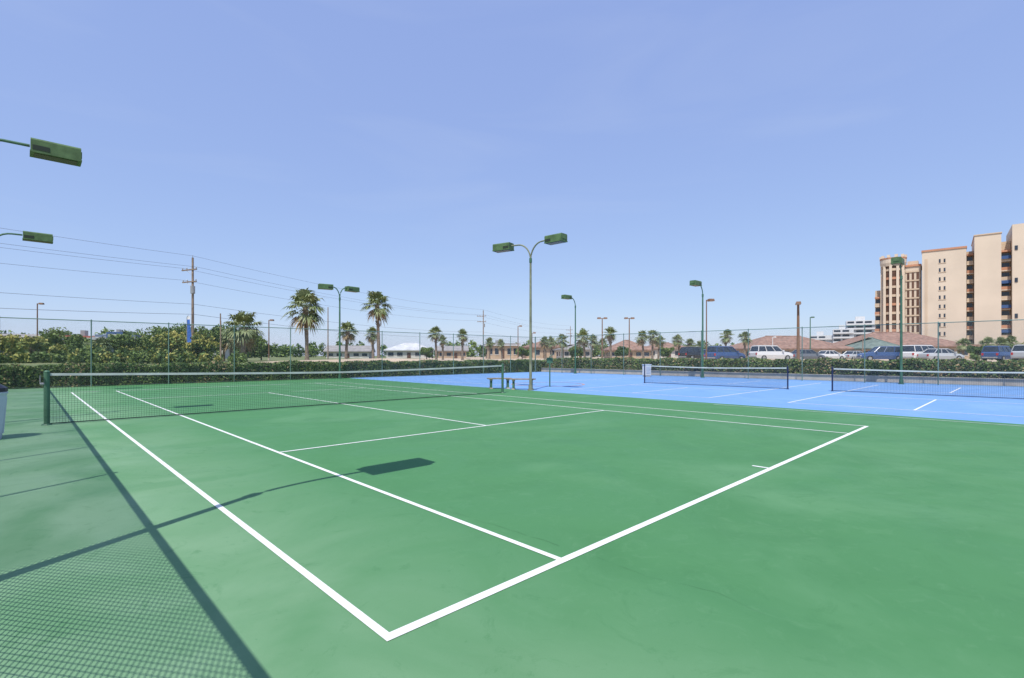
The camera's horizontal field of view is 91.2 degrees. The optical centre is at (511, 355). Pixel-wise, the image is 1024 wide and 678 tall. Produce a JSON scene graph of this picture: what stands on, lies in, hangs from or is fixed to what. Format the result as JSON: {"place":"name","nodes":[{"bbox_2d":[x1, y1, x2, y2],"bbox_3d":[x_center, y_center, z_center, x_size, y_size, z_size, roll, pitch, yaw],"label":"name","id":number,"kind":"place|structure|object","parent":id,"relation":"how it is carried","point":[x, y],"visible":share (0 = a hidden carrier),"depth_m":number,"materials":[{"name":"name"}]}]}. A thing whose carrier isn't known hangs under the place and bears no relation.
{"place":"outdoors","nodes":[
{"label":"outdoors","id":0,"kind":"place"},
{"bbox_2d":[0,356,1007,388],"bbox_3d":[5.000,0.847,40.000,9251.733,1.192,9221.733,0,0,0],"label":"ground","id":1,"kind":"structure","parent":0,"point":[302,358],"depth_m":64.69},
{"bbox_2d":[0,333,21,353],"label":"broadleaf tree","id":2,"kind":"object","parent":1,"relation":"on","point":[4,345],"visible":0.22,"depth_m":54.86,"materials":[{"name":"green plant"}]},
{"bbox_2d":[2,334,66,355],"bbox_3d":[-42.110,-0.581,43.810,3.776,2.574,3.998,0,0,0],"label":"broadleaf tree","id":3,"kind":"object","parent":1,"relation":"on","point":[11,339],"visible":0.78,"depth_m":43.18,"materials":[{"name":"green plant"}]},
{"bbox_2d":[39,331,66,353],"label":"broadleaf tree","id":4,"kind":"object","parent":1,"relation":"on","point":[53,340],"visible":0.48,"depth_m":56.74,"materials":[{"name":"green plant"}]},
{"bbox_2d":[44,327,71,335],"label":"broadleaf tree","id":5,"kind":"object","parent":1,"relation":"on","point":[51,330],"visible":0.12,"depth_m":69.18,"materials":[{"name":"green plant"}]},
{"bbox_2d":[64,334,94,350],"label":"broadleaf tree","id":6,"kind":"object","parent":1,"relation":"on","point":[80,337],"visible":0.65,"depth_m":57.37,"materials":[{"name":"green plant"}]},
{"bbox_2d":[90,336,112,352],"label":"palm tree","id":7,"kind":"object","parent":1,"relation":"on","point":[106,342],"visible":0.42,"depth_m":49.76,"materials":[{"name":"green plant"}]},
{"bbox_2d":[92,329,140,351],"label":"blue shop","id":8,"kind":"structure","parent":1,"relation":"on","point":[103,335],"depth_m":63.21,"materials":[{"name":"stone"}]},
{"bbox_2d":[106,333,141,352],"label":"broadleaf tree","id":9,"kind":"object","parent":1,"relation":"on","point":[118,342],"visible":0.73,"depth_m":55.37,"materials":[{"name":"green plant"}]},
{"bbox_2d":[0,326,260,357],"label":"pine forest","id":10,"kind":"object","parent":1,"relation":"on","point":[105,330],"depth_m":142.27,"materials":[{"name":"green plant"}]},
{"bbox_2d":[139,325,167,348],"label":"broadleaf tree","id":11,"kind":"object","parent":1,"relation":"on","point":[151,331],"visible":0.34,"depth_m":61.26,"materials":[{"name":"green plant"}]},
{"bbox_2d":[150,330,191,352],"bbox_3d":[-35.256,-0.956,52.074,3.302,3.498,3.452,0,0,0],"label":"broadleaf tree","id":12,"kind":"object","parent":1,"relation":"on","point":[162,337],"visible":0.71,"depth_m":51.88,"materials":[{"name":"green plant"}]},
{"bbox_2d":[165,322,195,343],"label":"broadleaf tree","id":13,"kind":"object","parent":1,"relation":"on","point":[178,329],"visible":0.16,"depth_m":59.12,"materials":[{"name":"green plant"}]},
{"bbox_2d":[181,255,196,340],"bbox_3d":[-34.785,-4.908,54.102,2.393,11.821,0.524,0,0,31],"label":"utility pole","id":14,"kind":"object","parent":1,"relation":"on","point":[192,289],"visible":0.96,"depth_m":53.91,"materials":[{"name":"brown wood"}]},
{"bbox_2d":[0,228,569,343],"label":"power lines","id":15,"kind":"object","parent":14,"relation":"attached to","point":[206,284],"visible":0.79,"depth_m":52.35,"materials":[{"name":"grey metal"}]},
{"bbox_2d":[187,316,190,341],"bbox_3d":[-33.212,-1.797,51.500,0.445,4.857,0.160,0,0,0],"label":"feather flag","id":16,"kind":"object","parent":1,"relation":"on","point":[188,329],"visible":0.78,"depth_m":51.50,"materials":[{"name":"blue fabric"}]},
{"bbox_2d":[181,332,222,352],"bbox_3d":[-30.711,-0.821,50.064,3.766,3.236,3.073,0,0,0],"label":"broadleaf tree","id":17,"kind":"object","parent":1,"relation":"on","point":[200,343],"visible":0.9,"depth_m":49.46,"materials":[{"name":"green plant"}]},
{"bbox_2d":[194,324,228,358],"bbox_3d":[-35.097,-1.505,57.846,4.194,4.612,3.971,0,0,-40],"label":"broadleaf tree","id":18,"kind":"object","parent":1,"relation":"on","point":[214,331],"visible":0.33,"depth_m":57.42,"materials":[{"name":"green plant"}]},
{"bbox_2d":[219,326,239,354],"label":"palm tree","id":19,"kind":"object","parent":1,"relation":"on","point":[227,344],"visible":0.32,"depth_m":51.75,"materials":[{"name":"green plant"}]},
{"bbox_2d":[219,310,266,354],"bbox_3d":[-24.030,-1.718,44.984,3.967,4.731,3.969,0,0,0],"label":"palm tree","id":20,"kind":"object","parent":1,"relation":"on","point":[239,318],"visible":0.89,"depth_m":44.76,"materials":[{"name":"green plant"}]},
{"bbox_2d":[232,334,266,353],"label":"broadleaf tree","id":21,"kind":"object","parent":1,"relation":"on","point":[259,343],"visible":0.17,"depth_m":59.99,"materials":[{"name":"green plant"}]},
{"bbox_2d":[252,340,272,359],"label":"broadleaf tree","id":22,"kind":"object","parent":1,"relation":"on","point":[260,354],"visible":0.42,"depth_m":65.26,"materials":[{"name":"green plant"}]},
{"bbox_2d":[0,359,546,388],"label":"hedge","id":23,"kind":"object","parent":1,"relation":"on","point":[371,365],"visible":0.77,"depth_m":27.53,"materials":[{"name":"green plant"}]},
{"bbox_2d":[280,287,328,359],"bbox_3d":[-20.692,-3.116,49.909,4.628,7.260,4.455,0,0,-30],"label":"palm tree","id":24,"kind":"object","parent":1,"relation":"on","point":[310,300],"visible":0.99,"depth_m":49.47,"materials":[{"name":"green plant"}]},
{"bbox_2d":[336,321,357,358],"bbox_3d":[-19.595,-1.725,59.994,2.967,4.964,2.673,0,0,0],"label":"palm tree","id":25,"kind":"object","parent":1,"relation":"on","point":[347,325],"visible":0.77,"depth_m":59.86,"materials":[{"name":"green plant"}]},
{"bbox_2d":[326,352,371,358],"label":"walls","id":26,"kind":"structure","parent":1,"relation":"on","point":[352,354],"depth_m":122.17,"materials":[{"name":"beige paint"}]},
{"bbox_2d":[323,345,375,351],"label":"roof","id":27,"kind":"structure","parent":26,"relation":"on","point":[364,349],"depth_m":123.07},
{"bbox_2d":[365,326,376,358],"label":"palm tree","id":28,"kind":"object","parent":1,"relation":"on","point":[372,335],"visible":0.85,"depth_m":63.82,"materials":[{"name":"green plant"}]},
{"bbox_2d":[360,291,392,357],"bbox_3d":[-15.169,-3.281,56.047,3.860,8.011,3.791,0,0,0],"label":"palm tree","id":29,"kind":"object","parent":1,"relation":"on","point":[377,298],"visible":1,"depth_m":55.78,"materials":[{"name":"green plant"}]},
{"bbox_2d":[386,351,432,357],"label":"walls","id":30,"kind":"structure","parent":1,"relation":"on","point":[405,354],"depth_m":123.92,"materials":[{"name":"white paint"}]},
{"bbox_2d":[384,343,434,350],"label":"roof","id":31,"kind":"structure","parent":30,"relation":"on","point":[413,347],"depth_m":124.66,"materials":[{"name":"white"}]},
{"bbox_2d":[418,347,433,358],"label":"broadleaf tree","id":32,"kind":"object","parent":1,"relation":"on","point":[428,351],"visible":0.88,"depth_m":87.43,"materials":[{"name":"green plant"}]},
{"bbox_2d":[426,325,442,359],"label":"palm tree","id":33,"kind":"object","parent":1,"relation":"on","point":[435,329],"visible":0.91,"depth_m":74.82,"materials":[{"name":"green plant"}]},
{"bbox_2d":[437,334,447,359],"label":"palm tree","id":34,"kind":"object","parent":1,"relation":"on","point":[441,339],"visible":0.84,"depth_m":83.80,"materials":[{"name":"green plant"}]},
{"bbox_2d":[438,351,465,358],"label":"walls","id":35,"kind":"structure","parent":1,"relation":"on","point":[451,356],"depth_m":125.98,"materials":[{"name":"beige paint"}]},
{"bbox_2d":[437,346,468,351],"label":"roof","id":36,"kind":"structure","parent":35,"relation":"on","point":[439,348],"depth_m":127.21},
{"bbox_2d":[457,328,468,359],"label":"palm tree","id":37,"kind":"object","parent":1,"relation":"on","point":[463,331],"visible":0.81,"depth_m":79.83,"materials":[{"name":"green plant"}]},
{"bbox_2d":[263,340,737,356],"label":"distant tree line","id":38,"kind":"object","parent":1,"relation":"on","point":[298,352],"visible":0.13,"depth_m":215.84,"materials":[{"name":"green plant"}]},
{"bbox_2d":[484,340,521,358],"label":"tan shop","id":39,"kind":"structure","parent":1,"relation":"on","point":[494,350],"depth_m":111.94,"materials":[{"name":"beige stone"}]},
{"bbox_2d":[486,348,517,358],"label":"windows","id":40,"kind":"structure","parent":39,"relation":"in","point":[496,349],"depth_m":111.94,"materials":[{"name":"grey glass"}]},
{"bbox_2d":[0,344,1023,363],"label":"roadside shrubs","id":41,"kind":"object","parent":1,"relation":"on","point":[97,354],"visible":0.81,"depth_m":41.37,"materials":[{"name":"green plant"}]},
{"bbox_2d":[0,378,1023,677],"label":"tennis court surface","id":42,"kind":"object","parent":1,"relation":"on","point":[884,546],"visible":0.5,"depth_m":3.95,"materials":[{"name":"green paint"}]},
{"bbox_2d":[0,384,7,438],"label":"trash can","id":43,"kind":"object","parent":42,"relation":"on","point":[3,395],"visible":1,"depth_m":8.60,"materials":[{"name":"plastic"}]},
{"bbox_2d":[0,231,52,243],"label":"court light pole","id":44,"kind":"object","parent":42,"relation":"on","point":[37,237],"visible":1,"depth_m":18.88,"materials":[{"name":"green metal"}]},
{"bbox_2d":[0,137,81,166],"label":"court light pole","id":45,"kind":"object","parent":42,"relation":"on","point":[54,152],"visible":1,"depth_m":10.94,"materials":[{"name":"green metal"}]},
{"bbox_2d":[0,317,533,387],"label":"chain link fence","id":46,"kind":"object","parent":42,"relation":"on","point":[168,323],"visible":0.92,"depth_m":27.20,"materials":[{"name":"green metal"}]},
{"bbox_2d":[39,364,504,425],"bbox_3d":[-4.985,0.866,14.847,13.115,1.130,0.182,0,0,-44],"label":"tennis net","id":47,"kind":"object","parent":42,"relation":"on","point":[46,383],"visible":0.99,"depth_m":12.53,"materials":[{"name":"grey fabric"}]},
{"bbox_2d":[318,283,359,378],"bbox_3d":[-10.858,-1.486,31.471,2.631,5.835,0.593,0,0,-44],"label":"court light pole","id":48,"kind":"object","parent":42,"relation":"on","point":[331,287],"visible":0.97,"depth_m":31.31,"materials":[{"name":"green metal"}]},
{"bbox_2d":[71,382,867,640],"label":"tennis court lines","id":49,"kind":"object","parent":42,"relation":"on","point":[378,629],"visible":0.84,"depth_m":4.00,"materials":[{"name":"white paint"}]},
{"bbox_2d":[515,347,528,358],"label":"broadleaf tree","id":50,"kind":"object","parent":1,"relation":"on","point":[524,352],"visible":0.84,"depth_m":97.55,"materials":[{"name":"green plant"}]},
{"bbox_2d":[523,341,559,357],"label":"tan shop","id":51,"kind":"structure","parent":1,"relation":"on","point":[540,351],"depth_m":121.92,"materials":[{"name":"brown paint"}]},
{"bbox_2d":[539,335,550,359],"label":"palm tree","id":52,"kind":"object","parent":1,"relation":"on","point":[545,346],"visible":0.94,"depth_m":84.80,"materials":[{"name":"green plant"}]},
{"bbox_2d":[556,334,568,357],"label":"palm tree","id":53,"kind":"object","parent":1,"relation":"on","point":[563,344],"visible":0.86,"depth_m":81.58,"materials":[{"name":"green plant"}]},
{"bbox_2d":[553,344,593,357],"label":"tan shop","id":54,"kind":"structure","parent":1,"relation":"on","point":[558,351],"depth_m":108.28,"materials":[{"name":"beige paint"}]},
{"bbox_2d":[568,346,582,356],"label":"broadleaf tree","id":55,"kind":"object","parent":1,"relation":"on","point":[579,352],"visible":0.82,"depth_m":84.47,"materials":[{"name":"green plant"}]},
{"bbox_2d":[574,328,592,357],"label":"palm tree","id":56,"kind":"object","parent":1,"relation":"on","point":[582,332],"visible":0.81,"depth_m":77.92,"materials":[{"name":"green plant"}]},
{"bbox_2d":[589,334,597,357],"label":"palm tree","id":57,"kind":"object","parent":1,"relation":"on","point":[594,343],"visible":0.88,"depth_m":89.78,"materials":[{"name":"green plant"}]},
{"bbox_2d":[603,326,617,357],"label":"palm tree","id":58,"kind":"object","parent":1,"relation":"on","point":[610,330],"visible":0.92,"depth_m":79.86,"materials":[{"name":"green plant"}]},
{"bbox_2d":[615,346,631,356],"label":"broadleaf tree","id":59,"kind":"object","parent":1,"relation":"on","point":[621,351],"visible":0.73,"depth_m":89.29,"materials":[{"name":"green plant"}]},
{"bbox_2d":[604,351,650,357],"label":"walls","id":60,"kind":"structure","parent":1,"relation":"on","point":[633,354],"depth_m":112.00,"materials":[{"name":"beige paint"}]},
{"bbox_2d":[634,330,649,357],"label":"palm tree","id":61,"kind":"object","parent":1,"relation":"on","point":[641,341],"visible":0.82,"depth_m":79.81,"materials":[{"name":"green plant"}]},
{"bbox_2d":[646,329,659,358],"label":"palm tree","id":62,"kind":"object","parent":1,"relation":"on","point":[651,340],"visible":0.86,"depth_m":83.81,"materials":[{"name":"green plant"}]},
{"bbox_2d":[654,335,666,358],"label":"palm tree","id":63,"kind":"object","parent":1,"relation":"on","point":[658,345],"visible":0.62,"depth_m":87.83,"materials":[{"name":"green plant"}]},
{"bbox_2d":[646,342,685,358],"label":"tan shop","id":64,"kind":"structure","parent":1,"relation":"on","point":[674,354],"depth_m":118.00,"materials":[{"name":"brown paint"}]},
{"bbox_2d":[661,347,674,357],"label":"broadleaf tree","id":65,"kind":"object","parent":1,"relation":"on","point":[669,350],"visible":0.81,"depth_m":91.42,"materials":[{"name":"green plant"}]},
{"bbox_2d":[671,334,684,357],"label":"palm tree","id":66,"kind":"object","parent":1,"relation":"on","point":[676,343],"visible":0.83,"depth_m":84.81,"materials":[{"name":"green plant"}]},
{"bbox_2d":[678,347,700,357],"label":"parked car","id":67,"kind":"object","parent":1,"relation":"on","point":[682,351],"visible":0.43,"depth_m":68.89,"materials":[{"name":"grey"}]},
{"bbox_2d":[355,372,1023,423],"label":"pickleball court surface","id":68,"kind":"object","parent":1,"relation":"on","point":[961,406],"depth_m":19.54,"materials":[{"name":"blue paint"}]},
{"bbox_2d":[509,378,535,389],"bbox_3d":[0.450,1.201,21.300,1.100,0.460,0.460,0,0,6],"label":"park bench","id":69,"kind":"object","parent":68,"relation":"on","point":[513,383],"visible":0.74,"depth_m":21.20,"materials":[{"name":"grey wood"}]},
{"bbox_2d":[492,233,567,389],"bbox_3d":[0.684,-1.687,20.746,3.519,6.235,0.517,0,0,37],"label":"court light pole","id":70,"kind":"object","parent":68,"relation":"on","point":[557,238],"visible":0.99,"depth_m":20.78,"materials":[{"name":"green metal"}]},
{"bbox_2d":[561,295,576,373],"bbox_3d":[4.615,-1.687,39.986,1.658,6.235,0.444,0,0,-44],"label":"court light pole","id":71,"kind":"object","parent":68,"relation":"on","point":[567,297],"visible":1,"depth_m":40.42,"materials":[{"name":"green metal"}]},
{"bbox_2d":[690,280,704,377],"bbox_3d":[12.045,-1.687,32.427,1.558,6.235,0.444,0,0,-44],"label":"court light pole","id":72,"kind":"object","parent":68,"relation":"on","point":[695,283],"visible":0.98,"depth_m":32.83,"materials":[{"name":"green metal"}]},
{"bbox_2d":[644,364,788,388],"bbox_3d":[9.385,0.936,23.905,0.114,0.990,7.014,0,0,-44],"label":"pickleball net","id":73,"kind":"object","parent":68,"relation":"on","point":[721,373],"visible":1,"depth_m":23.53,"materials":[{"name":"black fabric"}]},
{"bbox_2d":[428,374,1018,416],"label":"pickleball court lines","id":74,"kind":"object","parent":68,"relation":"on","point":[792,401],"visible":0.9,"depth_m":18.96,"materials":[{"name":"white paint"}]},
{"bbox_2d":[534,319,1023,386],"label":"chain link fence","id":75,"kind":"object","parent":68,"relation":"on","point":[938,367],"visible":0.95,"depth_m":28.77,"materials":[{"name":"green metal"}]},
{"bbox_2d":[890,257,904,383],"bbox_3d":[19.229,-1.687,24.905,1.558,6.235,0.444,0,0,-44],"label":"court light pole","id":76,"kind":"object","parent":68,"relation":"on","point":[897,261],"visible":0.88,"depth_m":25.31,"materials":[{"name":"green metal"}]},
{"bbox_2d":[831,367,1023,398],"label":"pickleball net","id":77,"kind":"object","parent":68,"relation":"on","point":[919,378],"visible":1,"depth_m":18.24,"materials":[{"name":"black fabric"}]},
{"bbox_2d":[705,346,745,359],"bbox_3d":[25.600,-0.258,60.000,4.860,1.840,2.240,0,0,-23],"label":"parked car","id":78,"kind":"object","parent":1,"relation":"on","point":[721,352],"visible":0.6,"depth_m":59.08,"materials":[{"name":"blue metal"}]},
{"bbox_2d":[719,329,733,345],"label":"palm tree","id":79,"kind":"object","parent":1,"relation":"on","point":[726,339],"visible":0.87,"depth_m":81.80,"materials":[{"name":"green plant"}]},
{"bbox_2d":[738,331,752,357],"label":"palm tree","id":80,"kind":"object","parent":1,"relation":"on","point":[745,339],"visible":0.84,"depth_m":85.78,"materials":[{"name":"green plant"}]},
{"bbox_2d":[749,345,792,359],"bbox_3d":[31.000,-0.346,60.000,4.860,1.840,2.240,0,0,-9],"label":"parked car","id":81,"kind":"object","parent":1,"relation":"on","point":[767,352],"visible":0.69,"depth_m":59.17,"materials":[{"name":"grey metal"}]},
{"bbox_2d":[541,368,1023,385],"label":"retaining wall","id":82,"kind":"structure","parent":1,"relation":"on","point":[871,378],"depth_m":29.57,"materials":[{"name":"concrete"}]},
{"bbox_2d":[545,357,1023,378],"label":"hedge","id":83,"kind":"object","parent":1,"relation":"on","point":[971,365],"visible":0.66,"depth_m":29.98,"materials":[{"name":"green plant"}]},
{"bbox_2d":[737,350,851,358],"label":"walls","id":84,"kind":"structure","parent":1,"relation":"on","point":[838,351],"depth_m":98.61,"materials":[{"name":"beige paint"}]},
{"bbox_2d":[731,336,853,349],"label":"roof","id":85,"kind":"structure","parent":84,"relation":"on","point":[816,345],"depth_m":100.21,"materials":[{"name":"brown"}]},
{"bbox_2d":[795,301,800,359],"bbox_3d":[23.982,-1.930,42.000,0.484,5.138,1.240,0,0,27],"label":"street lamp","id":86,"kind":"object","parent":1,"relation":"on","point":[797,303],"visible":0.77,"depth_m":41.91,"materials":[{"name":"brown metal"}]},
{"bbox_2d":[791,349,824,358],"bbox_3d":[37.500,-0.072,64.000,4.660,1.450,2.140,0,0,-11],"label":"parked car","id":87,"kind":"object","parent":1,"relation":"on","point":[807,354],"visible":0.45,"depth_m":63.24,"materials":[{"name":"grey metal"}]},
{"bbox_2d":[811,332,832,342],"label":"distant condominium","id":88,"kind":"structure","parent":1,"relation":"on","point":[822,336],"depth_m":354.02,"materials":[{"name":"white concrete"}]},
{"bbox_2d":[819,351,845,358],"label":"parked car","id":89,"kind":"object","parent":1,"relation":"on","point":[833,354],"visible":0.52,"depth_m":77.28,"materials":[{"name":"grey metal"}]},
{"bbox_2d":[832,325,853,342],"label":"distant condominium","id":90,"kind":"structure","parent":1,"relation":"on","point":[841,333],"depth_m":345.26,"materials":[{"name":"white concrete"}]},
{"bbox_2d":[842,351,862,358],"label":"parked car","id":91,"kind":"object","parent":1,"relation":"on","point":[851,354],"visible":0.35,"depth_m":79.05,"materials":[{"name":"silver metal"}]},
{"bbox_2d":[846,316,874,336],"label":"distant condominium","id":92,"kind":"structure","parent":1,"relation":"on","point":[860,320],"depth_m":345.24,"materials":[{"name":"white concrete"}]},
{"bbox_2d":[844,337,898,352],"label":"teal roof pavilion","id":93,"kind":"structure","parent":1,"relation":"on","point":[867,341],"depth_m":97.23,"materials":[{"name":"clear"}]},
{"bbox_2d":[856,346,899,359],"bbox_3d":[45.600,-0.271,62.000,4.860,1.840,2.240,0,0,14],"label":"parked car","id":94,"kind":"object","parent":1,"relation":"on","point":[891,356],"visible":0.66,"depth_m":61.25,"materials":[{"name":"blue metal"}]},
{"bbox_2d":[899,345,935,359],"bbox_3d":[49.100,-0.349,60.000,5.160,1.910,2.290,0,0,-17],"label":"parked car","id":95,"kind":"object","parent":1,"relation":"on","point":[917,350],"visible":0.29,"depth_m":59.06,"materials":[{"name":"grey metal"}]},
{"bbox_2d":[917,349,964,360],"bbox_3d":[49.600,-0.108,58.000,4.660,1.450,2.140,0,0,-6],"label":"parked car","id":96,"kind":"object","parent":1,"relation":"on","point":[947,355],"visible":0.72,"depth_m":57.24,"materials":[{"name":"silver metal"}]},
{"bbox_2d":[875,223,1023,356],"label":"apartment building","id":97,"kind":"structure","parent":1,"relation":"on","point":[983,280],"depth_m":148.79,"materials":[{"name":"paint"}]},
{"bbox_2d":[876,253,1009,343],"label":"windows","id":98,"kind":"structure","parent":97,"relation":"in","point":[1007,274],"depth_m":151.08,"materials":[{"name":"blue glass"}]},
{"bbox_2d":[954,338,974,358],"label":"palm tree","id":99,"kind":"object","parent":1,"relation":"on","point":[960,341],"visible":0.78,"depth_m":91.77,"materials":[{"name":"green plant"}]},
{"bbox_2d":[966,345,985,354],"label":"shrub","id":100,"kind":"object","parent":1,"relation":"on","point":[971,349],"visible":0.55,"depth_m":84.03,"materials":[{"name":"green plant"}]},
{"bbox_2d":[979,336,995,346],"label":"palm tree","id":101,"kind":"object","parent":1,"relation":"on","point":[991,340],"visible":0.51,"depth_m":87.71,"materials":[{"name":"green plant"}]},
{"bbox_2d":[981,345,1018,360],"bbox_3d":[58.500,-0.293,60.000,4.860,1.840,2.240,0,0,-23],"label":"parked car","id":102,"kind":"object","parent":1,"relation":"on","point":[991,354],"visible":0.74,"depth_m":58.99,"materials":[{"name":"blue metal"}]},
{"bbox_2d":[992,337,1011,345],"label":"palm tree","id":103,"kind":"object","parent":1,"relation":"on","point":[1000,340],"visible":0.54,"depth_m":79.77,"materials":[{"name":"green plant"}]},
{"bbox_2d":[1010,344,1023,359],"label":"parked car","id":104,"kind":"object","parent":1,"relation":"on","point":[1017,352],"visible":0.68,"depth_m":55.09,"materials":[{"name":"silver metal"}]},
{"bbox_2d":[0,0,1023,355],"label":"sky","id":105,"kind":"structure","parent":0,"point":[768,155],"materials":[{"name":"blue"}]},
{"bbox_2d":[603,340,650,350],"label":"roof","id":106,"kind":"structure","parent":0,"point":[634,345],"depth_m":112.88,"materials":[{"name":"brown"}]},
{"bbox_2d":[835,332,974,346],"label":"roof","id":107,"kind":"structure","parent":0,"point":[894,339],"depth_m":103.56,"materials":[{"name":"brown tile"}]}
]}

